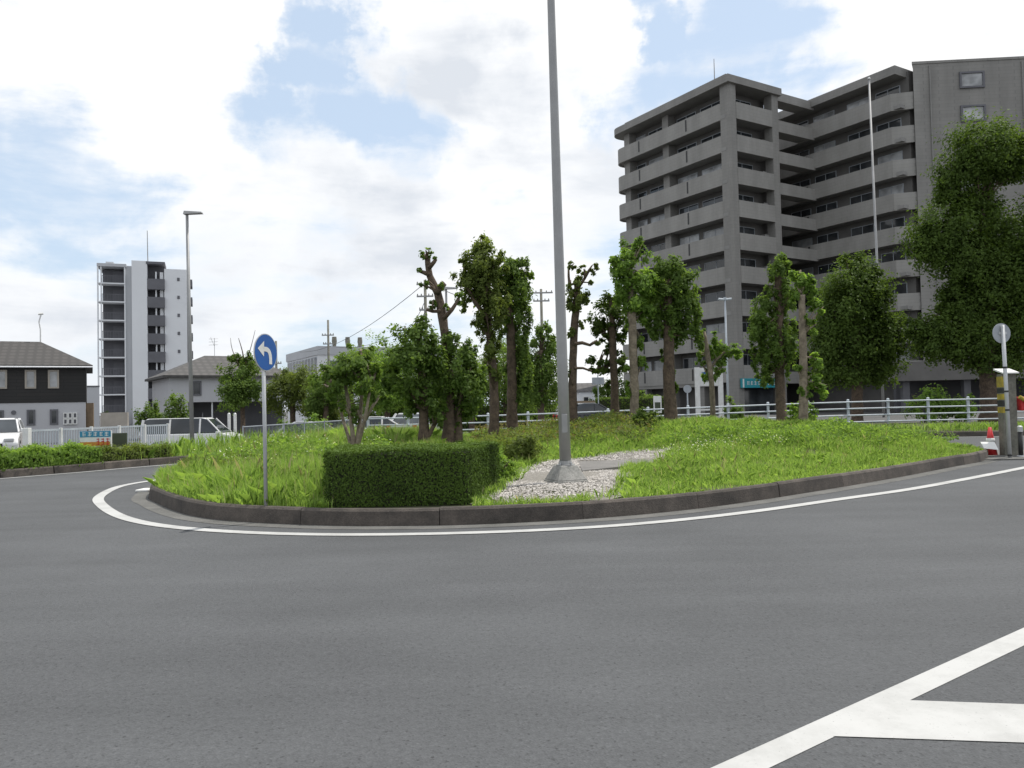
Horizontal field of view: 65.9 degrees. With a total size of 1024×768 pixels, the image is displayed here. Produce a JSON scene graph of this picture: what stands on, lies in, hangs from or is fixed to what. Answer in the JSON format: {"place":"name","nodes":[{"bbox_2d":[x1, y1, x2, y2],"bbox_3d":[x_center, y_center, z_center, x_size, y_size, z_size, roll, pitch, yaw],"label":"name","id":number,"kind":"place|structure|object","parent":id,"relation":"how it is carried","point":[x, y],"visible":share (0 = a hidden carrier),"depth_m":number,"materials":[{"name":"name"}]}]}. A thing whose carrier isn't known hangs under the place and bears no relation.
{"place":"outdoors","nodes":[
{"label":"outdoors","id":0,"kind":"place"},
{"bbox_2d":[87,386,99,430],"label":"shed","id":1,"kind":"structure","parent":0,"point":[92,394],"depth_m":85.04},
{"bbox_2d":[100,412,128,426],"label":"boundary wall","id":2,"kind":"structure","parent":0,"point":[114,419],"depth_m":117.94,"materials":[{"name":"beige concrete"}]},
{"bbox_2d":[97,231,192,426],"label":"apartment tower","id":3,"kind":"structure","parent":0,"point":[144,332],"depth_m":121.75,"materials":[{"name":"white concrete"}]},
{"bbox_2d":[0,436,1023,767],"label":"road","id":4,"kind":"structure","parent":0,"point":[708,642],"depth_m":5.25,"materials":[{"name":"grey asphalt"}]},
{"bbox_2d":[0,430,1023,477],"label":"kerb","id":5,"kind":"structure","parent":4,"relation":"on","point":[17,472],"depth_m":21.90,"materials":[{"name":"grey concrete"}]},
{"bbox_2d":[92,466,1023,535],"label":"edge line","id":6,"kind":"object","parent":4,"relation":"on","point":[99,502],"visible":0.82,"depth_m":10.40,"materials":[{"name":"paint"}]},
{"bbox_2d":[131,460,998,528],"bbox_3d":[1.804,1.977,18.648,20.103,0.001,17.776,-1,-2,0],"label":"gutter","id":7,"kind":"object","parent":4,"relation":"on","point":[141,499],"visible":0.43,"depth_m":10.96,"materials":[{"name":"grey concrete"}]},
{"bbox_2d":[149,448,987,525],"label":"kerb","id":8,"kind":"structure","parent":4,"relation":"on","point":[494,514],"depth_m":10.66,"materials":[{"name":"grey concrete"}]},
{"bbox_2d":[253,334,276,505],"bbox_3d":[-3.360,0.509,10.739,0.074,2.388,0.510,-2,-2,19],"label":"road sign","id":9,"kind":"object","parent":8,"relation":"on","point":[265,352],"visible":0.98,"depth_m":10.72,"materials":[{"name":"metal"}]},
{"bbox_2d":[711,628,1023,767],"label":"hatched road marking","id":10,"kind":"object","parent":4,"relation":"on","point":[769,754],"depth_m":3.82,"materials":[{"name":"paint"}]},
{"bbox_2d":[834,700,1023,741],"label":"hatched road marking","id":11,"kind":"object","parent":4,"relation":"on","point":[948,720],"visible":1,"depth_m":3.62,"materials":[{"name":"paint"}]},
{"bbox_2d":[985,450,1023,459],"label":"pavement pad","id":12,"kind":"object","parent":4,"relation":"on","point":[1000,457],"depth_m":18.59,"materials":[{"name":"grey concrete"}]},
{"bbox_2d":[992,323,1011,457],"bbox_3d":[11.622,0.188,18.602,0.470,3.254,0.125,-1,-2,-9],"label":"road sign","id":13,"kind":"object","parent":12,"relation":"on","point":[1001,332],"visible":0.96,"depth_m":18.58,"materials":[{"name":"grey metal"}]},
{"bbox_2d":[993,368,1023,454],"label":"warning pillar","id":14,"kind":"structure","parent":12,"relation":"on","point":[1016,403],"depth_m":19.27,"materials":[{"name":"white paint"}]},
{"bbox_2d":[1017,425,1023,456],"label":"bollard","id":15,"kind":"object","parent":12,"relation":"on","point":[1020,439],"visible":0.81,"depth_m":18.82,"materials":[{"name":"grey metal"}]},
{"bbox_2d":[0,0,1023,412],"label":"sky","id":16,"kind":"structure","parent":0,"point":[320,146],"materials":[{"name":"white"}]},
{"bbox_2d":[3,420,1023,467],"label":"verge","id":17,"kind":"structure","parent":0,"point":[922,424],"depth_m":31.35,"materials":[{"name":"green plant"}]},
{"bbox_2d":[0,439,104,471],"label":"roadside hedge","id":18,"kind":"object","parent":17,"relation":"on","point":[23,457],"visible":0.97,"depth_m":20.70,"materials":[{"name":"green plant"}]},
{"bbox_2d":[80,431,111,448],"bbox_3d":[-11.881,1.801,22.580,0.887,0.915,0.112,-1,-2,0],"label":"banner","id":19,"kind":"object","parent":17,"relation":"on","point":[97,438],"visible":0.91,"depth_m":22.54,"materials":[{"name":"white paint"}]},
{"bbox_2d":[112,433,126,446],"bbox_3d":[-11.656,1.868,23.484,0.446,0.823,0.100,-1,-2,0],"label":"notice board","id":20,"kind":"object","parent":17,"relation":"on","point":[119,439],"visible":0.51,"depth_m":23.44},
{"bbox_2d":[97,438,173,461],"bbox_3d":[-11.351,1.973,23.110,1.528,0.719,2.827,-2,-2,33],"label":"roadside hedge","id":21,"kind":"object","parent":17,"relation":"on","point":[115,452],"visible":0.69,"depth_m":22.89,"materials":[{"name":"green plant"}]},
{"bbox_2d":[722,395,745,418],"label":"shrub","id":22,"kind":"object","parent":17,"relation":"on","point":[735,409],"visible":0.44,"depth_m":32.78,"materials":[{"name":"green plant"}]},
{"bbox_2d":[37,406,1023,447],"bbox_3d":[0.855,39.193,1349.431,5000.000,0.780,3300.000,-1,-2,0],"label":"ground","id":23,"kind":"structure","parent":0,"point":[894,417],"depth_m":56.17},
{"bbox_2d":[0,418,24,449],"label":"parked car","id":24,"kind":"object","parent":23,"relation":"on","point":[10,432],"visible":0.58,"depth_m":29.92,"materials":[{"name":"white paint"}]},
{"bbox_2d":[0,312,92,443],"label":"house","id":25,"kind":"structure","parent":23,"relation":"on","point":[43,386],"depth_m":58.96,"materials":[{"name":"black paint"}]},
{"bbox_2d":[25,370,35,388],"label":"window","id":26,"kind":"structure","parent":25,"relation":"in","point":[30,375],"depth_m":58.32,"materials":[{"name":"grey glass"}]},
{"bbox_2d":[48,370,58,387],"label":"window","id":27,"kind":"structure","parent":25,"relation":"in","point":[53,375],"depth_m":59.02,"materials":[{"name":"grey glass"}]},
{"bbox_2d":[86,403,93,430],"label":"wood panel","id":28,"kind":"object","parent":23,"relation":"on","point":[89,414],"visible":0.43,"depth_m":61.43,"materials":[{"name":"brown wood"}]},
{"bbox_2d":[22,423,169,447],"bbox_3d":[-14.081,2.043,27.291,0.212,1.250,6.646,-2,-2,13],"label":"bar fence","id":29,"kind":"object","parent":23,"relation":"on","point":[28,436],"visible":0.52,"depth_m":26.40,"materials":[{"name":"white metal"}]},
{"bbox_2d":[131,398,161,433],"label":"shrub","id":30,"kind":"object","parent":23,"relation":"on","point":[153,412],"visible":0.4,"depth_m":55.67,"materials":[{"name":"green plant"}]},
{"bbox_2d":[160,390,188,418],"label":"shrub","id":31,"kind":"object","parent":23,"relation":"on","point":[177,411],"visible":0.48,"depth_m":53.90,"materials":[{"name":"green plant"}]},
{"bbox_2d":[139,417,241,447],"bbox_3d":[-15.897,2.569,39.453,4.711,1.755,1.980,-1,-2,-2],"label":"van","id":32,"kind":"object","parent":23,"relation":"on","point":[207,426],"visible":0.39,"depth_m":38.73,"materials":[{"name":"white paint"}]},
{"bbox_2d":[183,211,202,444],"bbox_3d":[-12.695,-2.214,31.581,0.740,9.477,0.374,-1,-2,0],"label":"street lamp","id":33,"kind":"object","parent":23,"relation":"on","point":[190,371],"visible":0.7,"depth_m":31.53,"materials":[{"name":"grey metal"}]},
{"bbox_2d":[145,338,289,435],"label":"house","id":34,"kind":"structure","parent":23,"relation":"on","point":[206,382],"depth_m":63.21,"materials":[{"name":"grey paint"}]},
{"bbox_2d":[213,332,261,437],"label":"background tree","id":35,"kind":"object","parent":23,"relation":"on","point":[242,388],"visible":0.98,"depth_m":45.72,"materials":[{"name":"green plant"}]},
{"bbox_2d":[259,366,316,422],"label":"background tree","id":36,"kind":"object","parent":23,"relation":"on","point":[276,389],"visible":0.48,"depth_m":47.71,"materials":[{"name":"green plant"}]},
{"bbox_2d":[242,419,364,438],"bbox_3d":[-8.784,2.289,33.455,5.029,1.570,0.063,-1,-2,-12],"label":"fence","id":37,"kind":"object","parent":23,"relation":"on","point":[283,424],"visible":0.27,"depth_m":33.37,"materials":[{"name":"white metal"}]},
{"bbox_2d":[282,362,345,427],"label":"background tree","id":38,"kind":"object","parent":23,"relation":"on","point":[296,378],"visible":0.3,"depth_m":45.83,"materials":[{"name":"green plant"}]},
{"bbox_2d":[300,412,332,433],"bbox_3d":[-8.772,2.193,35.060,1.481,1.916,1.941,-3,-2,45],"label":"shrub","id":39,"kind":"object","parent":23,"relation":"on","point":[313,420],"visible":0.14,"depth_m":35.06,"materials":[{"name":"green plant"}]},
{"bbox_2d":[300,365,356,423],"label":"background tree","id":40,"kind":"object","parent":23,"relation":"on","point":[314,403],"visible":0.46,"depth_m":43.85,"materials":[{"name":"green plant"}]},
{"bbox_2d":[319,346,381,418],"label":"background tree","id":41,"kind":"object","parent":23,"relation":"on","point":[353,353],"visible":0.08,"depth_m":51.99,"materials":[{"name":"green plant"}]},
{"bbox_2d":[326,329,390,426],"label":"background tree","id":42,"kind":"object","parent":23,"relation":"on","point":[378,352],"visible":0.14,"depth_m":54.99,"materials":[{"name":"green plant"}]},
{"bbox_2d":[286,337,457,421],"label":"office block","id":43,"kind":"structure","parent":23,"relation":"on","point":[307,358],"depth_m":104.01,"materials":[{"name":"grey concrete"}]},
{"bbox_2d":[354,416,396,428],"bbox_3d":[-6.462,2.373,39.953,4.220,1.475,1.960,-1,-2,-5],"label":"parked car","id":44,"kind":"object","parent":23,"relation":"on","point":[378,421],"visible":0.06,"depth_m":39.26,"materials":[{"name":"white paint"}]},
{"bbox_2d":[352,348,414,416],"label":"background tree","id":45,"kind":"object","parent":23,"relation":"on","point":[393,402],"visible":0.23,"depth_m":41.55,"materials":[{"name":"green plant"}]},
{"bbox_2d":[386,413,439,429],"bbox_3d":[-5.074,2.224,40.959,1.960,1.475,4.220,-2,-2,10],"label":"parked car","id":46,"kind":"object","parent":23,"relation":"on","point":[411,421],"visible":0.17,"depth_m":39.66,"materials":[{"name":"silver metal"}]},
{"bbox_2d":[438,363,502,433],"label":"background tree","id":47,"kind":"object","parent":23,"relation":"on","point":[472,426],"visible":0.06,"depth_m":44.66,"materials":[{"name":"green plant"}]},
{"bbox_2d":[396,402,557,431],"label":"boundary hedge","id":48,"kind":"object","parent":23,"relation":"on","point":[479,419],"visible":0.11,"depth_m":48.96,"materials":[{"name":"green plant"}]},
{"bbox_2d":[478,345,554,427],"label":"background tree","id":49,"kind":"object","parent":23,"relation":"on","point":[503,397],"visible":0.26,"depth_m":45.79,"materials":[{"name":"green plant"}]},
{"bbox_2d":[521,320,557,424],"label":"background tree","id":50,"kind":"object","parent":23,"relation":"on","point":[543,393],"visible":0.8,"depth_m":37.82,"materials":[{"name":"green plant"}]},
{"bbox_2d":[530,289,552,325],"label":"utility pole","id":51,"kind":"object","parent":23,"relation":"on","point":[541,300],"visible":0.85,"depth_m":58.07,"materials":[{"name":"grey concrete"}]},
{"bbox_2d":[577,383,596,400],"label":"house","id":52,"kind":"structure","parent":23,"relation":"on","point":[584,391],"depth_m":80.16,"materials":[{"name":"white paint"}]},
{"bbox_2d":[553,403,624,425],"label":"parked car","id":53,"kind":"object","parent":23,"relation":"on","point":[583,407],"visible":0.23,"depth_m":41.24,"materials":[{"name":"paint"}]},
{"bbox_2d":[588,372,627,400],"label":"background tree","id":54,"kind":"object","parent":23,"relation":"on","point":[607,393],"visible":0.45,"depth_m":69.69,"materials":[{"name":"green plant"}]},
{"bbox_2d":[594,395,663,417],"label":"boundary hedge","id":55,"kind":"object","parent":23,"relation":"on","point":[644,401],"visible":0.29,"depth_m":51.99,"materials":[{"name":"green plant"}]},
{"bbox_2d":[367,396,1023,430],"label":"rail fence","id":56,"kind":"object","parent":23,"relation":"on","point":[888,407],"visible":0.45,"depth_m":31.89,"materials":[{"name":"white metal"}]},
{"bbox_2d":[694,367,723,417],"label":"information board","id":57,"kind":"object","parent":23,"relation":"on","point":[698,371],"visible":0.7,"depth_m":43.91,"materials":[{"name":"white paint"}]},
{"bbox_2d":[718,297,731,409],"bbox_3d":[9.801,-0.912,36.033,0.612,6.101,0.264,-1,-2,0],"label":"street lamp","id":58,"kind":"object","parent":23,"relation":"on","point":[724,299],"visible":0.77,"depth_m":36.04,"materials":[{"name":"white metal"}]},
{"bbox_2d":[614,56,1023,414],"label":"apartment building","id":59,"kind":"structure","parent":23,"relation":"on","point":[731,185],"depth_m":73.33,"materials":[{"name":"grey concrete"}]},
{"bbox_2d":[704,259,724,270],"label":"window","id":60,"kind":"structure","parent":59,"relation":"in","point":[719,263],"depth_m":74.30,"materials":[{"name":"grey glass"}]},
{"bbox_2d":[706,323,724,334],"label":"window","id":61,"kind":"structure","parent":59,"relation":"in","point":[720,328],"depth_m":74.12,"materials":[{"name":"grey glass"}]},
{"bbox_2d":[705,291,725,302],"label":"window","id":62,"kind":"structure","parent":59,"relation":"in","point":[711,297],"depth_m":74.31,"materials":[{"name":"grey glass"}]},
{"bbox_2d":[816,201,837,213],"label":"window","id":63,"kind":"structure","parent":59,"relation":"in","point":[833,205],"depth_m":77.50,"materials":[{"name":"black glass"}]},
{"bbox_2d":[817,232,838,243],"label":"window","id":64,"kind":"structure","parent":59,"relation":"in","point":[831,236],"depth_m":77.43,"materials":[{"name":"black glass"}]},
{"bbox_2d":[849,160,871,172],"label":"window","id":65,"kind":"structure","parent":59,"relation":"in","point":[867,164],"depth_m":74.33,"materials":[{"name":"black glass"}]},
{"bbox_2d":[850,192,872,204],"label":"window","id":66,"kind":"structure","parent":59,"relation":"in","point":[867,196],"depth_m":74.24,"materials":[{"name":"black glass"}]},
{"bbox_2d":[851,223,873,235],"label":"window","id":67,"kind":"structure","parent":59,"relation":"in","point":[864,229],"depth_m":74.17,"materials":[{"name":"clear glass"}]},
{"bbox_2d":[877,118,901,131],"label":"window","id":68,"kind":"structure","parent":59,"relation":"in","point":[895,123],"depth_m":71.75,"materials":[{"name":"black glass"}]},
{"bbox_2d":[878,151,902,164],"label":"window","id":69,"kind":"structure","parent":59,"relation":"in","point":[897,155],"depth_m":71.68,"materials":[{"name":"grey glass"}]},
{"bbox_2d":[879,183,903,196],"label":"window","id":70,"kind":"structure","parent":59,"relation":"in","point":[899,188],"depth_m":71.61,"materials":[{"name":"grey glass"}]},
{"bbox_2d":[880,216,904,229],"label":"window","id":71,"kind":"structure","parent":59,"relation":"in","point":[897,222],"depth_m":71.56,"materials":[{"name":"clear glass"}]},
{"bbox_2d":[881,250,905,262],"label":"window","id":72,"kind":"structure","parent":59,"relation":"in","point":[891,256],"depth_m":71.64,"materials":[{"name":"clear glass"}]},
{"bbox_2d":[959,70,984,88],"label":"window","id":73,"kind":"structure","parent":59,"relation":"in","point":[967,79],"depth_m":69.18,"materials":[{"name":"grey glass"}]},
{"bbox_2d":[960,104,986,121],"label":"window","id":74,"kind":"structure","parent":59,"relation":"in","point":[981,107],"depth_m":69.10,"materials":[{"name":"grey glass"}]},
{"bbox_2d":[807,250,916,420],"bbox_3d":[17.516,-2.443,40.281,5.646,9.162,4.614,-1,-2,0],"label":"shade tree","id":75,"kind":"object","parent":23,"relation":"on","point":[856,304],"visible":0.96,"depth_m":39.48,"materials":[{"name":"green plant"}]},
{"bbox_2d":[868,77,884,416],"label":"flag pole","id":76,"kind":"object","parent":23,"relation":"on","point":[876,244],"visible":0.6,"depth_m":50.30,"materials":[{"name":"silver metal"}]},
{"bbox_2d":[901,383,950,421],"bbox_3d":[17.939,0.915,34.072,1.866,1.922,1.977,-1,-2,0],"label":"shrub","id":77,"kind":"object","parent":23,"relation":"on","point":[926,394],"visible":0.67,"depth_m":33.66,"materials":[{"name":"green plant"}]},
{"bbox_2d":[889,106,1023,421],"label":"shade tree","id":78,"kind":"object","parent":23,"relation":"on","point":[981,296],"visible":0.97,"depth_m":36.48,"materials":[{"name":"green plant"}]},
{"bbox_2d":[941,393,980,421],"bbox_3d":[19.134,1.087,33.687,1.465,1.420,1.336,-1,-2,0],"label":"shrub","id":79,"kind":"object","parent":23,"relation":"on","point":[960,409],"visible":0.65,"depth_m":33.48,"materials":[{"name":"green plant"}]},
{"bbox_2d":[143,414,983,507],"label":"island ground","id":80,"kind":"structure","parent":0,"point":[813,450],"depth_m":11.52,"materials":[{"name":"green plant"}]},
{"bbox_2d":[175,449,270,468],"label":"weeds","id":81,"kind":"object","parent":80,"relation":"on","point":[186,459],"visible":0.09,"depth_m":15.99,"materials":[{"name":"green plant"}]},
{"bbox_2d":[188,432,390,464],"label":"weeds","id":82,"kind":"object","parent":80,"relation":"on","point":[322,441],"visible":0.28,"depth_m":17.45,"materials":[{"name":"green plant"}]},
{"bbox_2d":[307,342,388,444],"bbox_3d":[-3.402,0.482,16.471,1.663,2.793,0.976,-1,-2,0],"label":"multi stem tree","id":83,"kind":"object","parent":80,"relation":"on","point":[347,370],"visible":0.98,"depth_m":16.42,"materials":[{"name":"green plant"}]},
{"bbox_2d":[321,440,502,507],"bbox_3d":[-1.435,1.299,11.393,2.585,0.901,1.901,-1,-2,0],"label":"clipped hedge","id":84,"kind":"object","parent":80,"relation":"on","point":[407,474],"visible":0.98,"depth_m":10.56,"materials":[{"name":"green plant"}]},
{"bbox_2d":[377,313,451,441],"bbox_3d":[-2.437,-0.004,19.716,1.896,3.488,1.506,-1,-2,0],"label":"leafy tree","id":85,"kind":"object","parent":80,"relation":"on","point":[420,358],"visible":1,"depth_m":19.68,"materials":[{"name":"green plant"}]},
{"bbox_2d":[416,247,487,443],"bbox_3d":[-1.526,-0.891,20.163,1.810,5.313,1.417,-1,-2,0],"label":"pollard tree","id":86,"kind":"object","parent":80,"relation":"on","point":[466,356],"visible":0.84,"depth_m":20.25,"materials":[{"name":"green plant"}]},
{"bbox_2d":[450,233,513,434],"bbox_3d":[-0.762,-1.288,22.498,1.570,6.145,1.467,-3,-2,42],"label":"tall pruned tree","id":87,"kind":"object","parent":80,"relation":"on","point":[479,274],"visible":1,"depth_m":22.46,"materials":[{"name":"green plant"}]},
{"bbox_2d":[496,451,519,479],"bbox_3d":[-0.181,1.391,12.916,0.631,0.594,0.765,-1,-2,0],"label":"bush","id":88,"kind":"object","parent":80,"relation":"on","point":[505,471],"visible":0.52,"depth_m":12.85,"materials":[{"name":"green plant"}]},
{"bbox_2d":[496,255,536,430],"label":"tall pruned tree","id":89,"kind":"object","parent":80,"relation":"on","point":[515,279],"visible":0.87,"depth_m":23.24,"materials":[{"name":"green plant"}]},
{"bbox_2d":[502,432,547,462],"bbox_3d":[0.240,1.295,15.570,0.920,0.696,0.862,-1,-2,-21],"label":"bush","id":90,"kind":"object","parent":80,"relation":"on","point":[528,446],"visible":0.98,"depth_m":15.33,"materials":[{"name":"green plant"}]},
{"bbox_2d":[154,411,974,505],"bbox_3d":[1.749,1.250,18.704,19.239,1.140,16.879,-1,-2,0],"label":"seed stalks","id":91,"kind":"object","parent":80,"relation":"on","point":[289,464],"visible":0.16,"depth_m":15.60,"materials":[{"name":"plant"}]},
{"bbox_2d":[470,409,660,446],"bbox_3d":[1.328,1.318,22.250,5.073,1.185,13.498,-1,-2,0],"label":"ground cover","id":92,"kind":"object","parent":80,"relation":"on","point":[606,428],"visible":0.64,"depth_m":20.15,"materials":[{"name":"green plant"}]},
{"bbox_2d":[470,450,672,503],"bbox_3d":[1.385,1.512,14.472,2.690,0.305,8.761,-2,-2,19],"label":"gravel bed","id":93,"kind":"object","parent":80,"relation":"on","point":[536,476],"visible":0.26,"depth_m":13.32,"materials":[{"name":"grey gravel"}]},
{"bbox_2d":[544,0,588,483],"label":"street lamp","id":94,"kind":"object","parent":93,"relation":"on","point":[565,470],"visible":0.92,"depth_m":12.59,"materials":[{"name":"metal"}]},
{"bbox_2d":[579,459,653,471],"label":"concrete slab","id":95,"kind":"structure","parent":93,"relation":"on","point":[598,465],"depth_m":15.41,"materials":[{"name":"grey concrete"}]},
{"bbox_2d":[565,261,600,422],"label":"pollard tree","id":96,"kind":"object","parent":80,"relation":"on","point":[576,299],"visible":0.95,"depth_m":23.43,"materials":[{"name":"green plant"}]},
{"bbox_2d":[585,290,627,417],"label":"pruned tree","id":97,"kind":"object","parent":80,"relation":"on","point":[612,326],"visible":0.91,"depth_m":24.16,"materials":[{"name":"green plant"}]},
{"bbox_2d":[608,236,666,419],"bbox_3d":[3.631,-1.476,22.778,1.502,5.611,1.394,-2,-2,29],"label":"pruned tree","id":98,"kind":"object","parent":80,"relation":"on","point":[632,302],"visible":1,"depth_m":22.69,"materials":[{"name":"green plant"}]},
{"bbox_2d":[631,406,663,426],"bbox_3d":[3.452,0.908,20.539,0.940,0.665,0.640,-1,-2,-24],"label":"bush","id":99,"kind":"object","parent":80,"relation":"on","point":[639,414],"visible":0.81,"depth_m":20.35,"materials":[{"name":"green plant"}]},
{"bbox_2d":[644,252,704,419],"bbox_3d":[4.747,-1.266,23.268,1.999,5.244,1.678,-1,-2,0],"label":"pruned tree","id":100,"kind":"object","parent":80,"relation":"on","point":[675,296],"visible":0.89,"depth_m":23.05,"materials":[{"name":"green plant"}]},
{"bbox_2d":[695,328,745,416],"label":"slim tree","id":101,"kind":"object","parent":80,"relation":"on","point":[709,376],"visible":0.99,"depth_m":24.72,"materials":[{"name":"green plant"}]},
{"bbox_2d":[743,251,798,421],"bbox_3d":[7.963,-1.183,24.268,1.811,5.823,1.135,-1,-2,0],"label":"pruned tree","id":102,"kind":"object","parent":80,"relation":"on","point":[779,343],"visible":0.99,"depth_m":24.25,"materials":[{"name":"green plant"}]},
{"bbox_2d":[785,401,818,420],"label":"bush","id":103,"kind":"object","parent":80,"relation":"on","point":[794,411],"visible":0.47,"depth_m":21.14,"materials":[{"name":"green plant"}]},
{"bbox_2d":[788,270,828,421],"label":"pollard tree","id":104,"kind":"object","parent":80,"relation":"on","point":[803,284],"visible":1,"depth_m":20.76,"materials":[{"name":"green plant"}]},
{"bbox_2d":[659,416,958,447],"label":"leafy weeds","id":105,"kind":"object","parent":80,"relation":"on","point":[839,433],"visible":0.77,"depth_m":18.51,"materials":[{"name":"green plant"}]},
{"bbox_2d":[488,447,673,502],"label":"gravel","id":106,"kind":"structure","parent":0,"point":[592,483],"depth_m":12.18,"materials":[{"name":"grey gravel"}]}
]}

